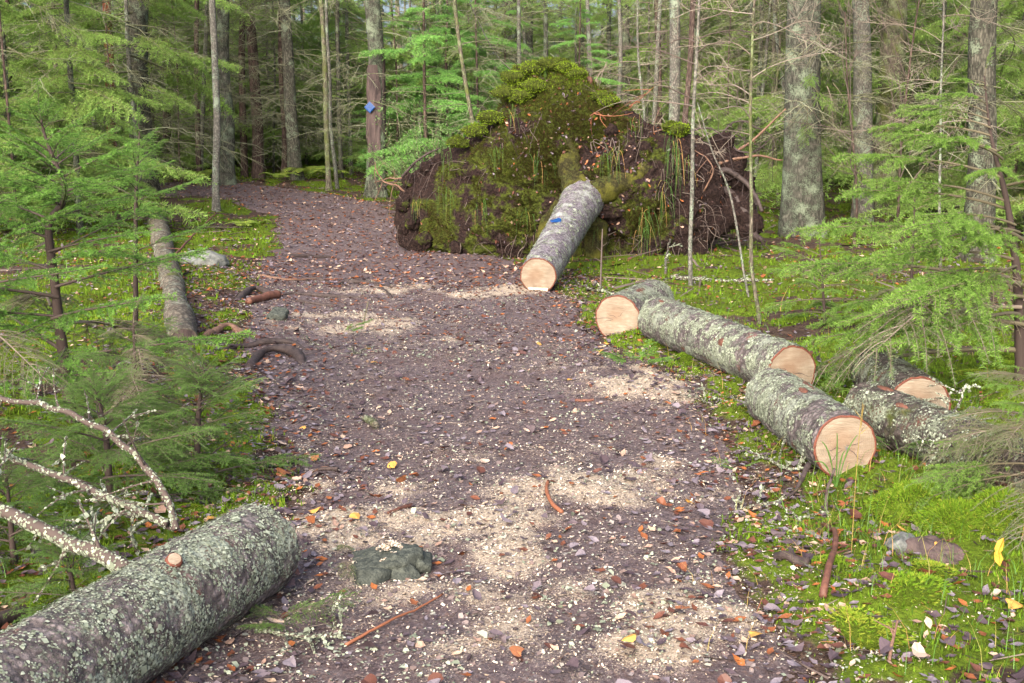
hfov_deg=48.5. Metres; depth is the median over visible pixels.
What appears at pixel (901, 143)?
sapling
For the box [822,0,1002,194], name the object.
spruce tree
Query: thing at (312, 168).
fern
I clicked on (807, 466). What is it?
stick
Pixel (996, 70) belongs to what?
spruce tree
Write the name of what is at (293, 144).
spruce tree
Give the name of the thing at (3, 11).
spruce tree
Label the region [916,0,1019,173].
spruce tree
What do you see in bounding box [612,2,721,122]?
spruce tree
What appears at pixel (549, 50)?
spruce tree
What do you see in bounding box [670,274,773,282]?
fallen branch
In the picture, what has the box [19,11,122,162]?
spruce tree
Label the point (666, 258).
fallen branch
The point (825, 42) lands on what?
thin tree
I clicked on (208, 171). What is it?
fern
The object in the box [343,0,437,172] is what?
young spruce
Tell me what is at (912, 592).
forest floor
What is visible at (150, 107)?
spruce tree
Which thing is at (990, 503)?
moss hummock
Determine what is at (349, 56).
thin tree
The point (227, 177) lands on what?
spruce tree
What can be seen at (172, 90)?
spruce tree
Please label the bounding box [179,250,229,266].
stone
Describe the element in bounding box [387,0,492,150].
spruce tree
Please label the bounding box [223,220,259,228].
fern
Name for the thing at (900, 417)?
log
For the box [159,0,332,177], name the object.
spruce tree
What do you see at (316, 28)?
spruce tree
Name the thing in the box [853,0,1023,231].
spruce tree
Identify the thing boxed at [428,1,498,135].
spruce tree
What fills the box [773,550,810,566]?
stick
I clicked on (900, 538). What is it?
stone
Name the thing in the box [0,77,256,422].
young spruce
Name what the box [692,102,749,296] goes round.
sapling
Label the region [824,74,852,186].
young spruce
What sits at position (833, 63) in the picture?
spruce tree
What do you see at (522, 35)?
spruce tree
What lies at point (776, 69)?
spruce tree
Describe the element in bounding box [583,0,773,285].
sapling
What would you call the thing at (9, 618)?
stick
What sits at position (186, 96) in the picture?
spruce tree
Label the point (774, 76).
thin tree
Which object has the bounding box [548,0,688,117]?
spruce tree
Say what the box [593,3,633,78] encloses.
spruce tree
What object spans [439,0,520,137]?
young spruce
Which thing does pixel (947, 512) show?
moss hummock
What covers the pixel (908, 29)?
spruce tree
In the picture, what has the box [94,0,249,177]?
spruce tree
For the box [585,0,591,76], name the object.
thin tree
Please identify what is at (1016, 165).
young spruce
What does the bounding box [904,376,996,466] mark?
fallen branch
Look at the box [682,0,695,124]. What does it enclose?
thin tree
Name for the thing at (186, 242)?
stick
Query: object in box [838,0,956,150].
spruce tree
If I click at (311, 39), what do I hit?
spruce tree
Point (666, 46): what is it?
spruce tree
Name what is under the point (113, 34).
spruce tree
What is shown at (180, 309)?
decayed log
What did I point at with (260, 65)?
spruce tree
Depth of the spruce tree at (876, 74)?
26.10 m
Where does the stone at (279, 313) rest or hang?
on the forest floor
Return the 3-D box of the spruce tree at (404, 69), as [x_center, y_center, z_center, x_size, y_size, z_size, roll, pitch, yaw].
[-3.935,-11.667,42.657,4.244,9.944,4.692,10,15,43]
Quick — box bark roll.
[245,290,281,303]
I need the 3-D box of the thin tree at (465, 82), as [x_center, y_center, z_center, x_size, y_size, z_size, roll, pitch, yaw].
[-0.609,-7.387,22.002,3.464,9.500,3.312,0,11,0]
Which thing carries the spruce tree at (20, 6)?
on the forest floor
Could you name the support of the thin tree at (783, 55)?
on the forest floor
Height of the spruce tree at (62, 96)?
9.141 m
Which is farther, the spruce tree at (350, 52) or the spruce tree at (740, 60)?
the spruce tree at (350, 52)
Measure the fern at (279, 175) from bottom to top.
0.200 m
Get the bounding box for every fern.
[183,169,211,180]
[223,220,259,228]
[242,219,270,224]
[260,172,300,179]
[282,165,338,178]
[312,169,349,177]
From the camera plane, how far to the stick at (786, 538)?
4.61 m
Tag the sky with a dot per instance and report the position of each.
(407, 6)
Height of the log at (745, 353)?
0.381 m
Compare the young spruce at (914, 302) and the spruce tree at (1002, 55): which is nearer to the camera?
the young spruce at (914, 302)
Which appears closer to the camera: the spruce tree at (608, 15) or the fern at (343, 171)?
the fern at (343, 171)
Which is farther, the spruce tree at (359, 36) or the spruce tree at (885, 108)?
the spruce tree at (359, 36)
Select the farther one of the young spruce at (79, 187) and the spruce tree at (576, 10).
the spruce tree at (576, 10)
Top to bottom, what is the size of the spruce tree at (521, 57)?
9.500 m
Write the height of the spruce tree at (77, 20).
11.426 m
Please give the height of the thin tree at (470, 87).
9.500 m
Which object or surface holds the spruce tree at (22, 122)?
on the forest floor
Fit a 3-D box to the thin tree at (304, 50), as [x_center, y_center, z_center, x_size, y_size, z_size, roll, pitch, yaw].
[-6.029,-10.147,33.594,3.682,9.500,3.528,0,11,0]
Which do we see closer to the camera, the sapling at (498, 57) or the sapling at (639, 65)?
the sapling at (639, 65)
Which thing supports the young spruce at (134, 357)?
on the forest floor
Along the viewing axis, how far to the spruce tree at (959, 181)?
19.21 m
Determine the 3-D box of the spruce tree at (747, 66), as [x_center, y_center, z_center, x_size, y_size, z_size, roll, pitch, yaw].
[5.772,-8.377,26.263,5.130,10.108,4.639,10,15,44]
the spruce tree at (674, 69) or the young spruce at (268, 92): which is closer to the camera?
the spruce tree at (674, 69)
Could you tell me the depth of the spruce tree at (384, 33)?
43.95 m
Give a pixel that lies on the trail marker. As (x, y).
(369, 107)
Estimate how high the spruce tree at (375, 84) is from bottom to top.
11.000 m
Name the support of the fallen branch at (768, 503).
on the forest floor
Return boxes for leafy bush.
[363,91,459,193]
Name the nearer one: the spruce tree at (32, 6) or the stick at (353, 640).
the stick at (353, 640)
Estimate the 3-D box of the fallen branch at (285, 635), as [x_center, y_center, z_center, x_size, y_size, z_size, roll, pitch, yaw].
[-0.723,1.004,3.821,0.326,0.325,0.232,0,11,0]
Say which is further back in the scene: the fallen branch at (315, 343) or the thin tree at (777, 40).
the thin tree at (777, 40)
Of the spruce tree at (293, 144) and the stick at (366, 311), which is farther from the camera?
the spruce tree at (293, 144)
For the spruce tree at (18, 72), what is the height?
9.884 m
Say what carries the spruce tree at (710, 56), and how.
on the forest floor
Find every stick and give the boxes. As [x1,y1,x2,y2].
[0,605,29,628]
[169,213,216,261]
[318,467,338,470]
[344,593,442,646]
[361,414,379,428]
[363,301,368,321]
[387,503,413,513]
[492,271,519,274]
[545,480,563,512]
[575,398,593,401]
[597,229,607,292]
[742,531,832,555]
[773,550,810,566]
[784,462,811,497]
[815,521,849,598]
[824,468,835,510]
[873,619,898,660]
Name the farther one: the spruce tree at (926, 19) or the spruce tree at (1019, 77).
the spruce tree at (926, 19)
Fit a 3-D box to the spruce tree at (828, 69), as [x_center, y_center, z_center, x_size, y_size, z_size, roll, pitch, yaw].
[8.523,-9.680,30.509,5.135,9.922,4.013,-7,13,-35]
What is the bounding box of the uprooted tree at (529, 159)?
[363,56,789,290]
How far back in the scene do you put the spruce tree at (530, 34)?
36.62 m
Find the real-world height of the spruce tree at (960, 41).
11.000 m
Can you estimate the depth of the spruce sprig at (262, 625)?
3.93 m
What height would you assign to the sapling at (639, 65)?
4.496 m
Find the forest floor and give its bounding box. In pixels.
[0,140,1023,682]
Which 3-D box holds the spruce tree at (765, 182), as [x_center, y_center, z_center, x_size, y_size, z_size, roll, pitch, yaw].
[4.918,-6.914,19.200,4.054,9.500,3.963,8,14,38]
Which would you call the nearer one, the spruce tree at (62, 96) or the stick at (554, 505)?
the stick at (554, 505)
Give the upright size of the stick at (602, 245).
0.611 m
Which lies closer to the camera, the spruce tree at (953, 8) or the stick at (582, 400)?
the stick at (582, 400)
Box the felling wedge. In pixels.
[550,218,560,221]
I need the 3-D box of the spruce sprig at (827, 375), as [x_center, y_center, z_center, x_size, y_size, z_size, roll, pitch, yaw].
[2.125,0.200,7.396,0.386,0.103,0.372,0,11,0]
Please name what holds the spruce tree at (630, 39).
on the forest floor
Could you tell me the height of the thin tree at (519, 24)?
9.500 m
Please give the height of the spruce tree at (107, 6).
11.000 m
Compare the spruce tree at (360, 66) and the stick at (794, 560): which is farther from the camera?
the spruce tree at (360, 66)
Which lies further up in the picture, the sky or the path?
the sky
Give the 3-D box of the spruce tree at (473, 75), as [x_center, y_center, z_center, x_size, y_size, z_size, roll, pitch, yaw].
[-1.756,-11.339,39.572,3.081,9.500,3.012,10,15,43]
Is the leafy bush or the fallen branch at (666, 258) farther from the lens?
the leafy bush
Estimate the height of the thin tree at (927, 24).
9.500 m
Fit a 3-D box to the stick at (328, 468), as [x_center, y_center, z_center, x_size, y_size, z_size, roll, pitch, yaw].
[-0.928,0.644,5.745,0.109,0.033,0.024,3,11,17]
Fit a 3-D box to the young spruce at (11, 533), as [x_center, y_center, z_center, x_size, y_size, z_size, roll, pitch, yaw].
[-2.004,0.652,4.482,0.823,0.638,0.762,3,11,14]
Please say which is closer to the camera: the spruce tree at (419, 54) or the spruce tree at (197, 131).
the spruce tree at (197, 131)
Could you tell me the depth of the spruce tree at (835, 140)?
23.60 m
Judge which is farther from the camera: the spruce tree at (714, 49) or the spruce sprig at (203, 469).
the spruce tree at (714, 49)
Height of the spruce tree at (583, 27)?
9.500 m
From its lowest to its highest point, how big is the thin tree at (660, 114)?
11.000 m
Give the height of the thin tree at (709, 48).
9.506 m
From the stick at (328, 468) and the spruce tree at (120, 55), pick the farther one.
the spruce tree at (120, 55)
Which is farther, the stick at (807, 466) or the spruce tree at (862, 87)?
the spruce tree at (862, 87)
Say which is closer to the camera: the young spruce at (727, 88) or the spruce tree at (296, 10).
the young spruce at (727, 88)
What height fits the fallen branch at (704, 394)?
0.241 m
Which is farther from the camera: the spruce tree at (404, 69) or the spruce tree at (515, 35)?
the spruce tree at (404, 69)
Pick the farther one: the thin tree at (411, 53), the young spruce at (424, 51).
the thin tree at (411, 53)
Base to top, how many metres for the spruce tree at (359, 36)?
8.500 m
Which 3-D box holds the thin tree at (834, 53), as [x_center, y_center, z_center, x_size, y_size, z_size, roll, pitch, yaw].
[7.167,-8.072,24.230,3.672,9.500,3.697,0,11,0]
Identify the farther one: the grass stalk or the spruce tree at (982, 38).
the spruce tree at (982, 38)
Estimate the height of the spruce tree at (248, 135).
8.879 m
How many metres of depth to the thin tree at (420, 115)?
29.67 m
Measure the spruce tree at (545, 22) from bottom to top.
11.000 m
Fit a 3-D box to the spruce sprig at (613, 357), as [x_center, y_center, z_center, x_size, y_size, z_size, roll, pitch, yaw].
[0.870,0.100,8.089,0.595,0.177,0.546,2,11,9]
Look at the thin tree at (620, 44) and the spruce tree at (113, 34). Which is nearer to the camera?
the thin tree at (620, 44)
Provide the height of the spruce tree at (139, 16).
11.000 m
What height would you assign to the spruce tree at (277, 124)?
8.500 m
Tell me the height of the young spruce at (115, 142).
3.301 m
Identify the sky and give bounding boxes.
[22,0,941,109]
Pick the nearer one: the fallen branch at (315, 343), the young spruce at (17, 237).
the fallen branch at (315, 343)
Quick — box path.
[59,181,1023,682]
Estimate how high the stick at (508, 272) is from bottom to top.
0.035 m
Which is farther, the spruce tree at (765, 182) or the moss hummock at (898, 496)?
the spruce tree at (765, 182)
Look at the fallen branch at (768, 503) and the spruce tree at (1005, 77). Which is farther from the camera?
the spruce tree at (1005, 77)
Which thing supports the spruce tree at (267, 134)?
on the forest floor
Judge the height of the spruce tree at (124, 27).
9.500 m
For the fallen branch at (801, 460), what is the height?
0.260 m
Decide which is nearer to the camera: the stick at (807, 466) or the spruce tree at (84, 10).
the stick at (807, 466)
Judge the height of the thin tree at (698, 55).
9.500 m
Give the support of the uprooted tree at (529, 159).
on the forest floor
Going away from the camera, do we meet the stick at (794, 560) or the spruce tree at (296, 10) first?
the stick at (794, 560)
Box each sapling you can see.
[469,2,510,70]
[556,0,775,122]
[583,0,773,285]
[674,0,843,322]
[681,0,884,204]
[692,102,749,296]
[768,0,932,243]
[810,0,1013,266]
[852,0,969,222]
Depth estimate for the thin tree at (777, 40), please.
22.28 m
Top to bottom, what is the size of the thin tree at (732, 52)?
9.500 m
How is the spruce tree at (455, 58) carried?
on the forest floor
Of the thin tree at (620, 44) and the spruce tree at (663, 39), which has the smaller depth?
the thin tree at (620, 44)
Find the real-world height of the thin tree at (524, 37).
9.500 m
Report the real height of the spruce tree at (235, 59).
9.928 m
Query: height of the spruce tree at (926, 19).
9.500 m
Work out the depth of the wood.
52.35 m
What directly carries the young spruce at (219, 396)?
on the forest floor
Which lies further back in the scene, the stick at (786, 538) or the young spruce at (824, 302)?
the young spruce at (824, 302)
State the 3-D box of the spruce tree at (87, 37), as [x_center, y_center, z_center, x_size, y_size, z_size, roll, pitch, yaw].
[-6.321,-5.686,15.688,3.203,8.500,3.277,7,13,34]
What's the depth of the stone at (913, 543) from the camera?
4.56 m
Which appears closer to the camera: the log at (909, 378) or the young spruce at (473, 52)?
the log at (909, 378)
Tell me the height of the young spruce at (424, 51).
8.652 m
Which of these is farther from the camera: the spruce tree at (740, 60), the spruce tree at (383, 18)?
the spruce tree at (383, 18)
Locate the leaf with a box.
[994,538,1003,565]
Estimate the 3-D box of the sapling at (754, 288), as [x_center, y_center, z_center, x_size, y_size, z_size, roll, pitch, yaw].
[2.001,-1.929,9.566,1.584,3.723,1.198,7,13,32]
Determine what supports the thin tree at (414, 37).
on the forest floor
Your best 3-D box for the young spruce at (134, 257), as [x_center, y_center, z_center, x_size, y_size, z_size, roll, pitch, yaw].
[-2.514,-0.672,7.673,1.031,1.829,0.880,7,13,32]
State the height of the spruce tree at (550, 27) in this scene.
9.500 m
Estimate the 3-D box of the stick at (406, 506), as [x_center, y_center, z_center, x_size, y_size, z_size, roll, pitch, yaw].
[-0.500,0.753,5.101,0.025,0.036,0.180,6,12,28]
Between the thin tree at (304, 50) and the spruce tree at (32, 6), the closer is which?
the spruce tree at (32, 6)
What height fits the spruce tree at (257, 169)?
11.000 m
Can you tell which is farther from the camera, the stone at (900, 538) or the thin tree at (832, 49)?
the thin tree at (832, 49)
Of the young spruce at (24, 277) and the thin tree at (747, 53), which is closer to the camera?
the young spruce at (24, 277)
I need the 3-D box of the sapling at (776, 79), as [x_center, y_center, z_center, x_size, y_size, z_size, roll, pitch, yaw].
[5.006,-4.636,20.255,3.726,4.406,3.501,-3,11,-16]
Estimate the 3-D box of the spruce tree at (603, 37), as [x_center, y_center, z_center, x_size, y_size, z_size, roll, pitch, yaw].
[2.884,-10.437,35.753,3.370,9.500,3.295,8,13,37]
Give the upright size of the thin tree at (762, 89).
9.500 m
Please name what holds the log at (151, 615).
on the path
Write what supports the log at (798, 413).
on the forest floor
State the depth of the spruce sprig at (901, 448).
5.62 m
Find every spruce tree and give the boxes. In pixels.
[0,0,86,230]
[0,0,89,244]
[0,0,117,167]
[0,0,216,233]
[0,0,221,230]
[1,0,70,161]
[1,0,122,179]
[1,0,189,199]
[2,0,267,199]
[16,0,173,184]
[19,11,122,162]
[23,0,172,185]
[32,0,234,194]
[86,0,250,164]
[86,4,124,129]
[89,6,194,138]
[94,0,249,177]
[106,0,286,180]
[113,0,182,111]
[117,5,182,142]
[121,29,235,145]
[148,0,321,185]
[149,0,281,175]
[151,1,250,168]
[155,8,250,169]
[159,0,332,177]
[172,0,319,178]
[174,2,303,169]
[184,0,365,180]
[188,15,268,149]
[190,0,307,134]
[205,0,346,171]
[205,0,366,177]
[229,1,275,156]
[230,2,311,157]
[238,8,319,140]
[247,10,323,143]
[249,0,366,167]
[262,0,443,174]
[274,0,486,197]
[297,0,412,165]
[298,2,395,159]
[303,3,351,130]
[304,1,396,155]
[307,0,366,177]
[308,0,395,159]
[334,0,417,150]
[345,0,534,152]
[352,0,402,136]
[384,0,432,137]
[386,0,482,150]
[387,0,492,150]
[395,0,461,150]
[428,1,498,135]
[430,2,496,121]
[435,7,489,143]
[464,0,634,105]
[468,2,500,121]
[471,0,566,64]
[471,0,574,111]
[472,0,592,58]
[479,7,568,105]
[480,0,563,111]
[494,0,616,106]
[533,0,594,61]
[533,1,577,58]
[537,0,644,95]
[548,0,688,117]
[554,0,784,143]
[564,0,666,117]
[566,3,577,64]
[570,2,617,73]
[580,0,635,80]
[591,0,689,121]
[592,0,668,103]
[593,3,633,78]
[608,0,770,146]
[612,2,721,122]
[623,1,664,122]
[631,0,713,136]
[663,4,770,162]
[665,0,852,170]
[683,5,763,157]
[686,0,956,237]
[689,0,852,184]
[694,0,916,215]
[721,0,852,166]
[735,0,967,222]
[756,0,1012,213]
[769,0,966,171]
[777,1,878,140]
[777,1,880,187]
[821,0,937,177]
[821,10,852,150]
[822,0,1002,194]
[822,1,927,149]
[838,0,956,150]
[848,0,1023,263]
[849,0,1014,218]
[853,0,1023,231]
[871,1,1023,248]
[901,0,1023,191]
[902,13,1016,146]
[909,0,1019,179]
[913,0,1023,244]
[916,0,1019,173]
[937,10,1022,171]
[997,16,1023,173]
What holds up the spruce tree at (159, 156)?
on the forest floor
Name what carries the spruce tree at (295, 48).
on the forest floor
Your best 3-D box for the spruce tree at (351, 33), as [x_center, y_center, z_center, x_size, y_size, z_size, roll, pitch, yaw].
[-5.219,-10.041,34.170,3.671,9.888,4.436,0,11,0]
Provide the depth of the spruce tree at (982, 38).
13.65 m
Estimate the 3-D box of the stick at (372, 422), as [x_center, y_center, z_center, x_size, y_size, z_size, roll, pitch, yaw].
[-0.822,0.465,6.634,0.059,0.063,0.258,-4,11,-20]
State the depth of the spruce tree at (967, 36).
26.74 m
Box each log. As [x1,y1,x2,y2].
[0,361,301,682]
[147,214,198,346]
[594,279,673,335]
[637,296,815,383]
[744,368,877,475]
[842,381,1023,491]
[849,348,950,409]
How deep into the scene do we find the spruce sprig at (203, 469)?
5.59 m
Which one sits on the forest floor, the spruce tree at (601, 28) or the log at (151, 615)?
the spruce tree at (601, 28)
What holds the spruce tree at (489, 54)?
on the forest floor
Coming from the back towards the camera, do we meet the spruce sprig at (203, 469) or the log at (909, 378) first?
the log at (909, 378)
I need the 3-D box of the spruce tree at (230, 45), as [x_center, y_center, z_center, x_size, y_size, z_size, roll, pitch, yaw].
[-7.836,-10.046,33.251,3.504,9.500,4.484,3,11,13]
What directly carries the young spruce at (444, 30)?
on the forest floor
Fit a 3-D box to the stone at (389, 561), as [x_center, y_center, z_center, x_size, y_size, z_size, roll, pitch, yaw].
[-0.492,0.914,4.487,0.358,0.220,0.363,0,11,0]
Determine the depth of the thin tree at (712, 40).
31.94 m
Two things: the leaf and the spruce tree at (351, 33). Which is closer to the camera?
the leaf
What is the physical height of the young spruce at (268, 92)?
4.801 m
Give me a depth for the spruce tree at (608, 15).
32.17 m
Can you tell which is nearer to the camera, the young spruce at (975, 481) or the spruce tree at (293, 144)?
the young spruce at (975, 481)
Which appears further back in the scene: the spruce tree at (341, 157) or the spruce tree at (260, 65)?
the spruce tree at (260, 65)
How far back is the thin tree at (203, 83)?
26.74 m
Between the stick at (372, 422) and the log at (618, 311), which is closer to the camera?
the stick at (372, 422)
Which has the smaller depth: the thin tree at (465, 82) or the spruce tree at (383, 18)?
the thin tree at (465, 82)
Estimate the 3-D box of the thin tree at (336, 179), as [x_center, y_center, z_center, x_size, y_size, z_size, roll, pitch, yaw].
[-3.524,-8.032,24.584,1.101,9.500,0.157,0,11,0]
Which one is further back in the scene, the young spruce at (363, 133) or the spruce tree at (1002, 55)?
the young spruce at (363, 133)
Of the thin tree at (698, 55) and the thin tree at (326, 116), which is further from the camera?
the thin tree at (698, 55)
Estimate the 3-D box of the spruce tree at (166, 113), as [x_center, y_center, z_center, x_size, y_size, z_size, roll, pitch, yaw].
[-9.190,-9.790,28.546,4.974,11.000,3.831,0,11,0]
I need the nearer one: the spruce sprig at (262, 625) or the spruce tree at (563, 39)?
the spruce sprig at (262, 625)
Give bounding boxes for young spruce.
[0,12,59,246]
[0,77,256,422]
[0,150,139,408]
[0,351,243,531]
[0,431,99,579]
[0,508,126,626]
[38,292,222,471]
[63,104,209,367]
[89,23,150,204]
[102,339,320,503]
[157,0,211,183]
[250,4,281,159]
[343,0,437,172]
[357,0,484,179]
[360,0,510,172]
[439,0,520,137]
[449,0,540,111]
[549,0,625,92]
[717,0,763,170]
[756,217,892,328]
[779,47,1023,396]
[806,171,1013,340]
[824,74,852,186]
[904,365,1023,560]
[959,76,1023,228]
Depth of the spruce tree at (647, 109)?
29.86 m
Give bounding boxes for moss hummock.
[25,584,70,614]
[863,478,962,524]
[908,497,989,537]
[969,485,1023,537]
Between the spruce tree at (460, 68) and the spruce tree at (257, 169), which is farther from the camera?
the spruce tree at (460, 68)
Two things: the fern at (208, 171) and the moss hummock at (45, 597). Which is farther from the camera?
the fern at (208, 171)
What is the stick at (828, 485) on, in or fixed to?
on the forest floor
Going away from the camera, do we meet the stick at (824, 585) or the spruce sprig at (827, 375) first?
the stick at (824, 585)
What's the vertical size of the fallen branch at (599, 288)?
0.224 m
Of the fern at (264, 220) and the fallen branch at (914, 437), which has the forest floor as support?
the fern at (264, 220)
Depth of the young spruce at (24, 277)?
5.96 m
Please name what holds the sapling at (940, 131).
on the forest floor
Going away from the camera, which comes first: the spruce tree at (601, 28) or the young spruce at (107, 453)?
the young spruce at (107, 453)
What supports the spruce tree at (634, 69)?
on the forest floor
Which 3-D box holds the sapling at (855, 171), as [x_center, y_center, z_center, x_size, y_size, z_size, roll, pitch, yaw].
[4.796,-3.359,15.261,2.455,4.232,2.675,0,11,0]
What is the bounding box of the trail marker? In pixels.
[364,101,374,112]
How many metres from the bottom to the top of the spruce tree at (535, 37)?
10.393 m
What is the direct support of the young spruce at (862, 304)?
on the forest floor
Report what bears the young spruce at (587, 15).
on the forest floor
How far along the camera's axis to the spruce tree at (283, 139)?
27.12 m
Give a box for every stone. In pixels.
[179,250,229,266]
[265,306,288,320]
[350,539,432,585]
[884,531,914,551]
[903,535,965,564]
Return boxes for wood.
[19,0,785,107]
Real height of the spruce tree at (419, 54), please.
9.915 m
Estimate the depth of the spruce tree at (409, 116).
32.04 m
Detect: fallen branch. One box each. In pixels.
[254,595,347,655]
[300,334,373,353]
[568,274,612,294]
[664,238,681,273]
[665,378,727,404]
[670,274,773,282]
[716,484,830,523]
[736,436,805,471]
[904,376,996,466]
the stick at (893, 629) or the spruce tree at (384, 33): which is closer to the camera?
the stick at (893, 629)
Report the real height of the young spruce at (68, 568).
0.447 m
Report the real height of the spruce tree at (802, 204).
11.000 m
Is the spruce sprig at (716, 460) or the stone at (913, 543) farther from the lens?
the spruce sprig at (716, 460)
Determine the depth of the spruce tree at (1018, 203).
15.41 m
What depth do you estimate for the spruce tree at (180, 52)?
21.24 m
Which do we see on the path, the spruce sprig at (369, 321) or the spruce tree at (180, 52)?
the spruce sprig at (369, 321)
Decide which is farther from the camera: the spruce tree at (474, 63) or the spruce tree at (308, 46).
the spruce tree at (474, 63)
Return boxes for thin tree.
[200,1,208,170]
[262,0,353,158]
[312,1,367,124]
[318,0,332,190]
[325,0,339,188]
[383,0,442,136]
[403,0,537,122]
[409,0,413,149]
[412,0,561,136]
[417,4,425,153]
[517,0,520,63]
[522,6,526,61]
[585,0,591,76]
[585,0,750,127]
[617,0,622,99]
[652,0,661,124]
[662,1,757,120]
[667,0,741,126]
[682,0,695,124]
[682,0,747,137]
[685,1,783,150]
[689,0,784,168]
[697,0,843,192]
[735,0,877,132]
[742,3,875,145]
[752,0,915,184]
[754,0,771,176]
[772,0,784,96]
[778,7,873,175]
[911,2,967,119]
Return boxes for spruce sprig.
[161,457,239,478]
[236,588,361,632]
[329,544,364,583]
[345,319,373,331]
[593,339,675,367]
[709,457,759,469]
[815,368,848,378]
[875,436,932,452]
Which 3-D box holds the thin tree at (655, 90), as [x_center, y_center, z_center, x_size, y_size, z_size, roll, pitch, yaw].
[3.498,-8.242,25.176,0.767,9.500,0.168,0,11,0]
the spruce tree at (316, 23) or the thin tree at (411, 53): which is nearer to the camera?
the spruce tree at (316, 23)

